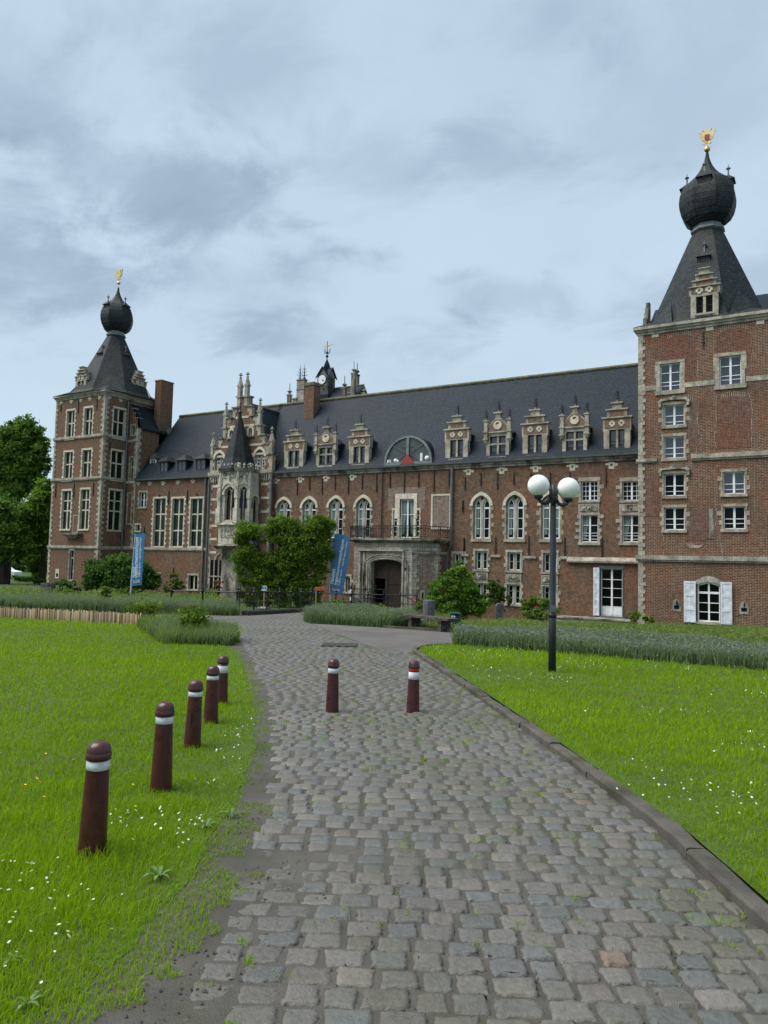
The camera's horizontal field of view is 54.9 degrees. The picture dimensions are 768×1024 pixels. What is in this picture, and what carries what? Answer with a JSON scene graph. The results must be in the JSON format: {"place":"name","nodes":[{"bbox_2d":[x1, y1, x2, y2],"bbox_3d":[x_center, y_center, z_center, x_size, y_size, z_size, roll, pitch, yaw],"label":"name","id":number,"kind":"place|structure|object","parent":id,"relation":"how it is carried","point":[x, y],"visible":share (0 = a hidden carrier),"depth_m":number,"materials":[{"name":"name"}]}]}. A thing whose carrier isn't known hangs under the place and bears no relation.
{"place":"outdoors","nodes":[
{"label":"outdoors","id":0,"kind":"place"},
{"bbox_2d":[0,586,147,596],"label":"bed soil","id":1,"kind":"structure","parent":0,"point":[35,587],"depth_m":61.64,"materials":[{"name":"brown soil"}]},
{"bbox_2d":[52,578,81,592],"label":"dark shrub","id":2,"kind":"object","parent":1,"relation":"on","point":[62,583],"visible":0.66,"depth_m":51.54,"materials":[{"name":"green plant"}]},
{"bbox_2d":[0,582,232,601],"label":"wild greenery","id":3,"kind":"object","parent":1,"relation":"on","point":[8,590],"visible":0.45,"depth_m":45.28,"materials":[{"name":"green plant"}]},
{"bbox_2d":[75,552,162,595],"bbox_3d":[-18.080,4.331,50.724,5.544,3.269,3.509,0,-4,21],"label":"round shrub","id":4,"kind":"object","parent":1,"relation":"on","point":[113,571],"visible":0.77,"depth_m":50.25,"materials":[{"name":"green plant"}]},
{"bbox_2d":[130,533,144,594],"bbox_3d":[-15.769,3.680,47.258,0.796,4.666,0.143,1,-4,2],"label":"banner flag","id":5,"kind":"object","parent":1,"relation":"on","point":[137,566],"visible":1,"depth_m":47.24,"materials":[{"name":"blue fabric"}]},
{"bbox_2d":[162,571,185,593],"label":"rose bush","id":6,"kind":"object","parent":1,"relation":"on","point":[177,582],"visible":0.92,"depth_m":51.74,"materials":[{"name":"green plant"}]},
{"bbox_2d":[0,616,279,1023],"bbox_3d":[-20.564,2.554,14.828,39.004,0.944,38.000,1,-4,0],"label":"lawn","id":7,"kind":"structure","parent":0,"point":[201,766],"depth_m":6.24,"materials":[{"name":"plant"}]},
{"bbox_2d":[77,740,111,860],"bbox_3d":[-1.681,1.727,4.291,0.179,0.792,0.170,-1,-5,31],"label":"bollard","id":8,"kind":"object","parent":7,"relation":"on","point":[93,830],"visible":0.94,"depth_m":4.24,"materials":[{"name":"red paint"}]},
{"bbox_2d":[0,718,252,982],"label":"daisies","id":9,"kind":"object","parent":7,"relation":"on","point":[9,921],"visible":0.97,"depth_m":4.02,"materials":[{"name":"white plant"}]},
{"bbox_2d":[150,701,174,792],"bbox_3d":[-1.681,1.841,5.611,0.170,0.799,0.170,-1,-5,31],"label":"bollard","id":10,"kind":"object","parent":7,"relation":"on","point":[161,771],"visible":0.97,"depth_m":5.56,"materials":[{"name":"red paint"}]},
{"bbox_2d":[183,679,203,748],"bbox_3d":[-1.816,1.980,7.042,0.179,0.761,0.170,-1,-5,31],"label":"bollard","id":11,"kind":"object","parent":7,"relation":"on","point":[192,735],"visible":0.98,"depth_m":6.99,"materials":[{"name":"red paint"}]},
{"bbox_2d":[203,665,219,723],"bbox_3d":[-1.912,2.081,8.187,0.170,0.755,0.170,-1,-5,31],"label":"bollard","id":12,"kind":"object","parent":7,"relation":"on","point":[211,697],"visible":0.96,"depth_m":8.13,"materials":[{"name":"red paint"}]},
{"bbox_2d":[217,655,228,703],"bbox_3d":[-2.054,2.189,9.374,0.170,0.736,0.170,-1,-5,31],"label":"bollard","id":13,"kind":"object","parent":7,"relation":"on","point":[223,661],"visible":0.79,"depth_m":9.32,"materials":[{"name":"red paint"}]},
{"bbox_2d":[123,595,164,616],"bbox_3d":[-9.056,3.571,27.988,1.507,0.893,1.071,0,-4,12],"label":"rose bush","id":14,"kind":"object","parent":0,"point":[146,606],"visible":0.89,"depth_m":27.90,"materials":[{"name":"green plant"}]},
{"bbox_2d":[135,610,247,645],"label":"tall grass","id":15,"kind":"structure","parent":0,"point":[159,634],"depth_m":17.59,"materials":[{"name":"green plant"}]},
{"bbox_2d":[171,601,218,628],"bbox_3d":[-4.728,2.690,18.418,1.190,0.909,1.075,5,-5,-43],"label":"rose bush","id":16,"kind":"object","parent":15,"relation":"on","point":[194,617],"visible":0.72,"depth_m":18.31,"materials":[{"name":"green plant"}]},
{"bbox_2d":[142,615,250,645],"bbox_3d":[-4.599,2.929,18.552,2.474,0.624,4.232,4,-5,-30],"label":"lavender","id":17,"kind":"object","parent":15,"relation":"on","point":[156,625],"visible":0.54,"depth_m":17.63,"materials":[{"name":"green plant"}]},
{"bbox_2d":[0,608,460,657],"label":"asphalt road","id":18,"kind":"structure","parent":0,"point":[393,639],"depth_m":21.32,"materials":[{"name":"grey asphalt"}]},
{"bbox_2d":[412,643,767,933],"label":"kerb","id":19,"kind":"structure","parent":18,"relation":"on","point":[716,872],"depth_m":5.01,"materials":[{"name":"stone"}]},
{"bbox_2d":[0,565,767,903],"bbox_3d":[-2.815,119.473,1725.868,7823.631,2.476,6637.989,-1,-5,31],"label":"ground","id":20,"kind":"structure","parent":0,"point":[18,583],"depth_m":44.65,"materials":[{"name":"grey stone"}]},
{"bbox_2d":[0,493,42,583],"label":"broadleaf tree","id":21,"kind":"object","parent":20,"relation":"on","point":[16,536],"visible":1,"depth_m":69.24,"materials":[{"name":"green plant"}]},
{"bbox_2d":[0,413,53,578],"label":"broadleaf tree","id":22,"kind":"object","parent":20,"relation":"on","point":[26,460],"visible":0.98,"depth_m":83.59,"materials":[{"name":"green plant"}]},
{"bbox_2d":[16,477,51,578],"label":"broadleaf tree","id":23,"kind":"object","parent":20,"relation":"on","point":[38,501],"visible":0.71,"depth_m":71.36,"materials":[{"name":"green plant"}]},
{"bbox_2d":[21,554,47,579],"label":"round bush","id":24,"kind":"object","parent":20,"relation":"on","point":[33,567],"visible":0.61,"depth_m":73.36,"materials":[{"name":"green plant"}]},
{"bbox_2d":[0,606,140,624],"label":"willow fence","id":25,"kind":"object","parent":20,"relation":"on","point":[48,614],"visible":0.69,"depth_m":23.91,"materials":[{"name":"brown wood"}]},
{"bbox_2d":[47,269,173,589],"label":"castle tower","id":26,"kind":"structure","parent":20,"relation":"on","point":[113,424],"depth_m":62.84,"materials":[{"name":"brown brick"}]},
{"bbox_2d":[59,489,72,530],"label":"window","id":27,"kind":"structure","parent":26,"relation":"in","point":[65,525],"depth_m":63.23,"materials":[{"name":"beige stone"}]},
{"bbox_2d":[62,450,74,481],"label":"window","id":28,"kind":"structure","parent":26,"relation":"in","point":[69,457],"depth_m":63.51,"materials":[{"name":"beige stone"}]},
{"bbox_2d":[64,408,76,440],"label":"window","id":29,"kind":"structure","parent":26,"relation":"in","point":[70,421],"depth_m":63.74,"materials":[{"name":"beige stone"}]},
{"bbox_2d":[77,487,91,530],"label":"window","id":30,"kind":"structure","parent":26,"relation":"in","point":[84,510],"depth_m":62.00,"materials":[{"name":"beige stone"}]},
{"bbox_2d":[80,448,92,479],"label":"window","id":31,"kind":"structure","parent":26,"relation":"in","point":[87,455],"depth_m":62.29,"materials":[{"name":"beige stone"}]},
{"bbox_2d":[82,405,93,437],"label":"window","id":32,"kind":"structure","parent":26,"relation":"in","point":[88,413],"depth_m":62.55,"materials":[{"name":"beige stone"}]},
{"bbox_2d":[106,488,122,531],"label":"window","id":33,"kind":"structure","parent":26,"relation":"in","point":[115,498],"depth_m":62.21,"materials":[{"name":"black glass"}]},
{"bbox_2d":[109,448,124,481],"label":"window","id":34,"kind":"structure","parent":26,"relation":"in","point":[116,470],"depth_m":62.44,"materials":[{"name":"beige stone"}]},
{"bbox_2d":[111,406,126,440],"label":"window","id":35,"kind":"structure","parent":26,"relation":"in","point":[119,414],"depth_m":62.70,"materials":[{"name":"beige stone"}]},
{"bbox_2d":[122,404,282,594],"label":"castle wing","id":36,"kind":"structure","parent":20,"relation":"on","point":[172,478],"depth_m":60.29,"materials":[{"name":"brown brick"}]},
{"bbox_2d":[151,496,167,546],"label":"window","id":37,"kind":"structure","parent":36,"relation":"in","point":[158,533],"depth_m":60.76,"materials":[{"name":"beige stone"}]},
{"bbox_2d":[169,496,185,547],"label":"window","id":38,"kind":"structure","parent":36,"relation":"in","point":[177,514],"depth_m":59.67,"materials":[{"name":"glass"}]},
{"bbox_2d":[186,573,199,590],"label":"window","id":39,"kind":"structure","parent":36,"relation":"in","point":[194,578],"depth_m":58.30,"materials":[{"name":"beige stone"}]},
{"bbox_2d":[187,496,203,547],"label":"window","id":40,"kind":"structure","parent":36,"relation":"in","point":[196,508],"depth_m":58.62,"materials":[{"name":"glass"}]},
{"bbox_2d":[204,372,279,598],"bbox_3d":[-10.143,-1.738,57.121,6.408,17.747,6.933,-1,-5,31],"label":"gabled bay","id":41,"kind":"object","parent":20,"relation":"on","point":[244,461],"visible":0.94,"depth_m":54.77,"materials":[{"name":"stone"}]},
{"bbox_2d":[208,560,220,587],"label":"undercroft window","id":42,"kind":"structure","parent":41,"relation":"in","point":[214,565],"depth_m":56.51,"materials":[{"name":"stone"}]},
{"bbox_2d":[222,484,234,519],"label":"window","id":43,"kind":"structure","parent":41,"relation":"in","point":[230,500],"depth_m":54.42,"materials":[{"name":"stone"}]},
{"bbox_2d":[239,483,247,519],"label":"window","id":44,"kind":"structure","parent":41,"relation":"in","point":[242,500],"depth_m":54.07,"materials":[{"name":"glass"}]},
{"bbox_2d":[252,446,266,469],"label":"window","id":45,"kind":"structure","parent":41,"relation":"in","point":[258,459],"depth_m":55.17,"materials":[{"name":"stone"}]},
{"bbox_2d":[241,608,303,615],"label":"timber beam","id":46,"kind":"structure","parent":20,"relation":"on","point":[267,611],"depth_m":34.16,"materials":[{"name":"wood"}]},
{"bbox_2d":[238,587,312,610],"bbox_3d":[-5.155,4.397,36.477,0.144,1.656,9.046,0,-4,15],"label":"iron railing","id":47,"kind":"object","parent":20,"relation":"on","point":[267,592],"visible":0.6,"depth_m":36.40,"materials":[{"name":"black metal"}]},
{"bbox_2d":[225,510,341,607],"bbox_3d":[-6.011,3.069,44.918,7.167,6.343,2.788,2,-4,-4],"label":"bushy tree","id":48,"kind":"object","parent":20,"relation":"on","point":[296,555],"visible":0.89,"depth_m":44.61,"materials":[{"name":"green plant"}]},
{"bbox_2d":[286,341,367,402],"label":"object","id":49,"kind":"object","parent":20,"relation":"on","point":[326,376],"visible":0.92,"depth_m":69.86,"materials":[{"name":"grey stone"}]},
{"bbox_2d":[329,534,349,606],"bbox_3d":[-2.724,3.741,45.087,1.257,4.832,0.140,1,-4,2],"label":"banner flag","id":50,"kind":"object","parent":20,"relation":"on","point":[338,570],"visible":1,"depth_m":45.09,"materials":[{"name":"blue fabric"}]},
{"bbox_2d":[319,590,417,611],"bbox_3d":[-0.894,5.070,41.751,5.610,1.278,0.146,1,-4,0],"label":"iron railing","id":51,"kind":"object","parent":20,"relation":"on","point":[368,594],"visible":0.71,"depth_m":41.74,"materials":[{"name":"black metal"}]},
{"bbox_2d":[349,525,450,615],"bbox_3d":[0.965,3.819,47.099,6.118,5.821,2.704,-1,-5,31],"label":"entrance porch","id":52,"kind":"object","parent":20,"relation":"on","point":[406,566],"visible":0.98,"depth_m":46.29,"materials":[{"name":"stone"}]},
{"bbox_2d":[270,363,638,621],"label":"castle range","id":53,"kind":"structure","parent":20,"relation":"on","point":[465,462],"depth_m":46.47,"materials":[{"name":"brick"}]},
{"bbox_2d":[275,496,292,517],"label":"window","id":54,"kind":"structure","parent":53,"relation":"in","point":[285,507],"depth_m":54.07,"materials":[{"name":"stone"}]},
{"bbox_2d":[299,496,318,523],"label":"window","id":55,"kind":"structure","parent":53,"relation":"in","point":[310,507],"depth_m":52.93,"materials":[{"name":"stone"}]},
{"bbox_2d":[326,495,345,540],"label":"window","id":56,"kind":"structure","parent":53,"relation":"in","point":[336,510],"depth_m":51.65,"materials":[{"name":"stone"}]},
{"bbox_2d":[352,494,372,537],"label":"window","id":57,"kind":"structure","parent":53,"relation":"in","point":[362,516],"depth_m":50.52,"materials":[{"name":"stone"}]},
{"bbox_2d":[400,499,413,537],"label":"window","id":58,"kind":"structure","parent":53,"relation":"in","point":[407,505],"depth_m":48.81,"materials":[{"name":"grey glass"}]},
{"bbox_2d":[469,492,493,541],"bbox_3d":[6.080,0.299,45.978,1.667,3.110,0.340,-1,-5,31],"label":"window","id":59,"kind":"structure","parent":53,"relation":"in","point":[481,514],"depth_m":46.03,"materials":[{"name":"stone"}]},
{"bbox_2d":[472,549,490,571],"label":"window","id":60,"kind":"structure","parent":53,"relation":"in","point":[481,557],"depth_m":45.83,"materials":[{"name":"stone"}]},
{"bbox_2d":[504,583,522,606],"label":"window","id":61,"kind":"structure","parent":53,"relation":"in","point":[513,589],"depth_m":44.59,"materials":[{"name":"stone"}]},
{"bbox_2d":[504,550,523,572],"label":"window","id":62,"kind":"structure","parent":53,"relation":"in","point":[514,564],"depth_m":44.72,"materials":[{"name":"stone"}]},
{"bbox_2d":[502,491,527,541],"bbox_3d":[7.965,0.272,44.849,1.692,3.098,0.340,-1,-5,31],"label":"window","id":63,"kind":"structure","parent":53,"relation":"in","point":[515,515],"depth_m":44.90,"materials":[{"name":"stone"}]},
{"bbox_2d":[536,491,563,541],"bbox_3d":[9.831,0.251,43.731,1.649,3.077,0.340,-1,-5,31],"label":"window","id":64,"kind":"structure","parent":53,"relation":"in","point":[544,510],"depth_m":43.89,"materials":[{"name":"stone"}]},
{"bbox_2d":[539,550,560,573],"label":"window","id":65,"kind":"structure","parent":53,"relation":"in","point":[545,554],"depth_m":43.68,"materials":[{"name":"stone"}]},
{"bbox_2d":[575,513,603,544],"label":"window","id":66,"kind":"structure","parent":53,"relation":"in","point":[589,525],"depth_m":42.54,"materials":[{"name":"white paint"}]},
{"bbox_2d":[576,477,603,502],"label":"window","id":67,"kind":"structure","parent":53,"relation":"in","point":[589,492],"depth_m":42.68,"materials":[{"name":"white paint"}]},
{"bbox_2d":[598,566,623,618],"bbox_3d":[12.793,4.491,41.599,1.380,2.929,0.290,-1,-5,31],"label":"window","id":68,"kind":"structure","parent":53,"relation":"in","point":[611,588],"depth_m":41.68,"materials":[{"name":"white paint"}]},
{"bbox_2d":[616,477,637,502],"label":"window","id":69,"kind":"structure","parent":53,"relation":"in","point":[628,486],"depth_m":41.57,"materials":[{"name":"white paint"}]},
{"bbox_2d":[616,513,637,544],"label":"window","id":70,"kind":"structure","parent":53,"relation":"in","point":[628,528],"depth_m":41.43,"materials":[{"name":"white paint"}]},
{"bbox_2d":[423,560,493,619],"bbox_3d":[3.779,4.133,38.299,3.335,3.306,2.506,3,-4,-26],"label":"round shrub","id":71,"kind":"object","parent":20,"relation":"on","point":[461,589],"visible":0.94,"depth_m":37.98,"materials":[{"name":"green plant"}]},
{"bbox_2d":[484,578,511,608],"bbox_3d":[6.227,4.427,40.254,1.475,1.675,1.124,-1,-5,31],"label":"climbing rose","id":72,"kind":"object","parent":20,"relation":"on","point":[495,589],"visible":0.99,"depth_m":40.15,"materials":[{"name":"green plant"}]},
{"bbox_2d":[519,595,548,611],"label":"rose bush","id":73,"kind":"object","parent":20,"relation":"on","point":[543,604],"visible":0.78,"depth_m":38.65,"materials":[{"name":"green plant"}]},
{"bbox_2d":[557,615,637,623],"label":"wall","id":74,"kind":"structure","parent":20,"relation":"on","point":[578,618],"depth_m":40.95,"materials":[{"name":"stone"}]},
{"bbox_2d":[625,610,657,623],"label":"elder bush","id":75,"kind":"object","parent":20,"relation":"on","point":[635,617],"visible":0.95,"depth_m":36.14,"materials":[{"name":"green plant"}]},
{"bbox_2d":[633,127,767,627],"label":"castle tower","id":76,"kind":"structure","parent":20,"relation":"on","point":[701,557],"depth_m":37.60,"materials":[{"name":"red brick"}]},
{"bbox_2d":[655,358,684,395],"bbox_3d":[14.881,-6.989,38.485,1.477,1.792,0.290,-1,-5,31],"label":"window","id":77,"kind":"structure","parent":76,"relation":"in","point":[669,374],"depth_m":38.53,"materials":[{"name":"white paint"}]},
{"bbox_2d":[659,470,687,498],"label":"window","id":78,"kind":"structure","parent":76,"relation":"in","point":[674,483],"depth_m":38.05,"materials":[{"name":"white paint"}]},
{"bbox_2d":[658,401,689,428],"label":"window","id":79,"kind":"structure","parent":76,"relation":"in","point":[673,413],"depth_m":38.29,"materials":[{"name":"white paint"}]},
{"bbox_2d":[660,433,688,460],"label":"window","id":80,"kind":"structure","parent":76,"relation":"in","point":[673,445],"depth_m":38.18,"materials":[{"name":"white paint"}]},
{"bbox_2d":[660,504,689,532],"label":"window","id":81,"kind":"structure","parent":76,"relation":"in","point":[673,516],"depth_m":37.93,"materials":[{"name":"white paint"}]},
{"bbox_2d":[695,576,721,624],"bbox_3d":[16.141,4.381,36.777,1.644,2.395,0.260,-1,-5,31],"label":"window","id":82,"kind":"structure","parent":76,"relation":"in","point":[708,586],"depth_m":36.82,"materials":[{"name":"white paint"}]},
{"bbox_2d":[713,350,746,389],"bbox_3d":[17.318,-7.063,37.029,1.514,1.848,0.290,-1,-5,31],"label":"window","id":83,"kind":"structure","parent":76,"relation":"in","point":[730,367],"depth_m":37.07,"materials":[{"name":"white paint"}]},
{"bbox_2d":[717,468,749,496],"bbox_3d":[17.288,-1.438,36.590,1.473,1.390,0.280,-1,-5,31],"label":"window","id":84,"kind":"structure","parent":76,"relation":"in","point":[733,482],"depth_m":36.63,"materials":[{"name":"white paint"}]},
{"bbox_2d":[717,503,749,531],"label":"window","id":85,"kind":"structure","parent":76,"relation":"in","point":[733,516],"depth_m":36.50,"materials":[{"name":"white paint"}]},
{"bbox_2d":[0,0,767,501],"label":"sky","id":86,"kind":"structure","parent":0,"point":[429,192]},
{"bbox_2d":[30,612,767,1023],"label":"cobblestone path","id":87,"kind":"structure","parent":0,"point":[576,957],"depth_m":3.88,"materials":[{"name":"stone"}]},
{"bbox_2d":[125,742,414,1023],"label":"soil clods","id":88,"kind":"object","parent":87,"relation":"on","point":[197,989],"visible":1,"depth_m":3.21,"materials":[{"name":"brown soil"}]},
{"bbox_2d":[325,659,339,712],"bbox_3d":[-0.626,2.176,9.005,0.170,0.775,0.170,-1,-5,31],"label":"bollard","id":89,"kind":"object","parent":87,"relation":"on","point":[332,700],"visible":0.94,"depth_m":8.95,"materials":[{"name":"red paint"}]},
{"bbox_2d":[406,660,419,712],"bbox_3d":[0.361,2.218,9.159,0.170,0.763,0.170,-1,-5,31],"label":"bollard","id":90,"kind":"object","parent":87,"relation":"on","point":[413,690],"visible":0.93,"depth_m":9.10,"materials":[{"name":"red paint"}]},
{"bbox_2d":[198,627,763,1023],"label":"joint weeds","id":91,"kind":"object","parent":87,"relation":"on","point":[367,767],"visible":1,"depth_m":4.91,"materials":[{"name":"green plant"}]},
{"bbox_2d":[419,643,767,899],"bbox_3d":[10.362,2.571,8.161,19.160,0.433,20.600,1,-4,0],"label":"lawn","id":92,"kind":"structure","parent":0,"point":[673,809],"depth_m":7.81,"materials":[{"name":"plant"}]},
{"bbox_2d":[527,475,579,671],"bbox_3d":[3.026,1.166,13.267,0.934,3.677,0.392,1,-4,0],"label":"street lamp","id":93,"kind":"object","parent":92,"relation":"on","point":[567,489],"visible":1,"depth_m":13.23,"materials":[{"name":"black metal"}]},
{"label":"middle bed soil","id":94,"kind":"structure","parent":0,"visible":0},
{"bbox_2d":[304,602,414,621],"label":"lavender spikes","id":95,"kind":"object","parent":94,"relation":"on","point":[363,610],"visible":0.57,"depth_m":26.18,"materials":[{"name":"plant"}]},
{"bbox_2d":[300,603,422,626],"bbox_3d":[-0.614,3.673,26.907,5.612,0.884,4.344,-1,-5,31],"label":"lavender","id":96,"kind":"object","parent":94,"relation":"on","point":[351,621],"visible":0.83,"depth_m":25.57,"materials":[{"name":"green plant"}]},
{"bbox_2d":[423,600,434,625],"bbox_3d":[1.593,3.626,26.231,0.446,1.006,0.436,-1,-5,31],"label":"column stump","id":97,"kind":"object","parent":94,"relation":"on","point":[428,607],"visible":0.74,"depth_m":26.07,"materials":[{"name":"grey stone"}]},
{"bbox_2d":[401,614,458,631],"bbox_3d":[1.446,3.677,23.983,0.490,0.600,2.285,4,-5,-38],"label":"bench","id":98,"kind":"object","parent":94,"relation":"on","point":[443,623],"visible":0.88,"depth_m":23.57,"materials":[{"name":"grey stone"}]},
{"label":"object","id":99,"kind":"structure","parent":0,"visible":0},
{"bbox_2d":[521,607,560,621],"bbox_3d":[7.373,4.843,34.836,1.899,0.804,0.806,2,-4,-5],"label":"leafy bush","id":100,"kind":"object","parent":99,"relation":"on","point":[530,614],"visible":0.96,"depth_m":34.67,"materials":[{"name":"green plant"}]},
{"bbox_2d":[448,623,767,670],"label":"lavender","id":101,"kind":"object","parent":99,"relation":"on","point":[745,661],"visible":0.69,"depth_m":16.10,"materials":[{"name":"green plant"}]},
{"bbox_2d":[453,622,767,664],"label":"lavender spikes","id":102,"kind":"object","parent":101,"relation":"on","point":[595,637],"visible":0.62,"depth_m":16.51,"materials":[{"name":"green plant"}]},
{"bbox_2d":[461,615,767,647],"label":"tall grass","id":103,"kind":"structure","parent":99,"relation":"on","point":[758,631],"depth_m":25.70,"materials":[{"name":"green plant"}]},
{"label":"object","id":104,"kind":"structure","parent":0,"visible":0},
{"bbox_2d":[0,591,239,610],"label":"lavender spikes","id":105,"kind":"object","parent":104,"relation":"on","point":[119,598],"visible":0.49,"depth_m":32.99,"materials":[{"name":"plant"}]},
{"bbox_2d":[0,592,246,615],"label":"lavender","id":106,"kind":"object","parent":104,"relation":"on","point":[91,604],"visible":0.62,"depth_m":32.32,"materials":[{"name":"green plant"}]},
{"bbox_2d":[170,585,238,603],"bbox_3d":[-8.040,3.963,32.956,3.774,1.403,0.174,0,-4,24],"label":"iron railing","id":107,"kind":"object","parent":104,"relation":"on","point":[202,590],"visible":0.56,"depth_m":32.97,"materials":[{"name":"black metal"}]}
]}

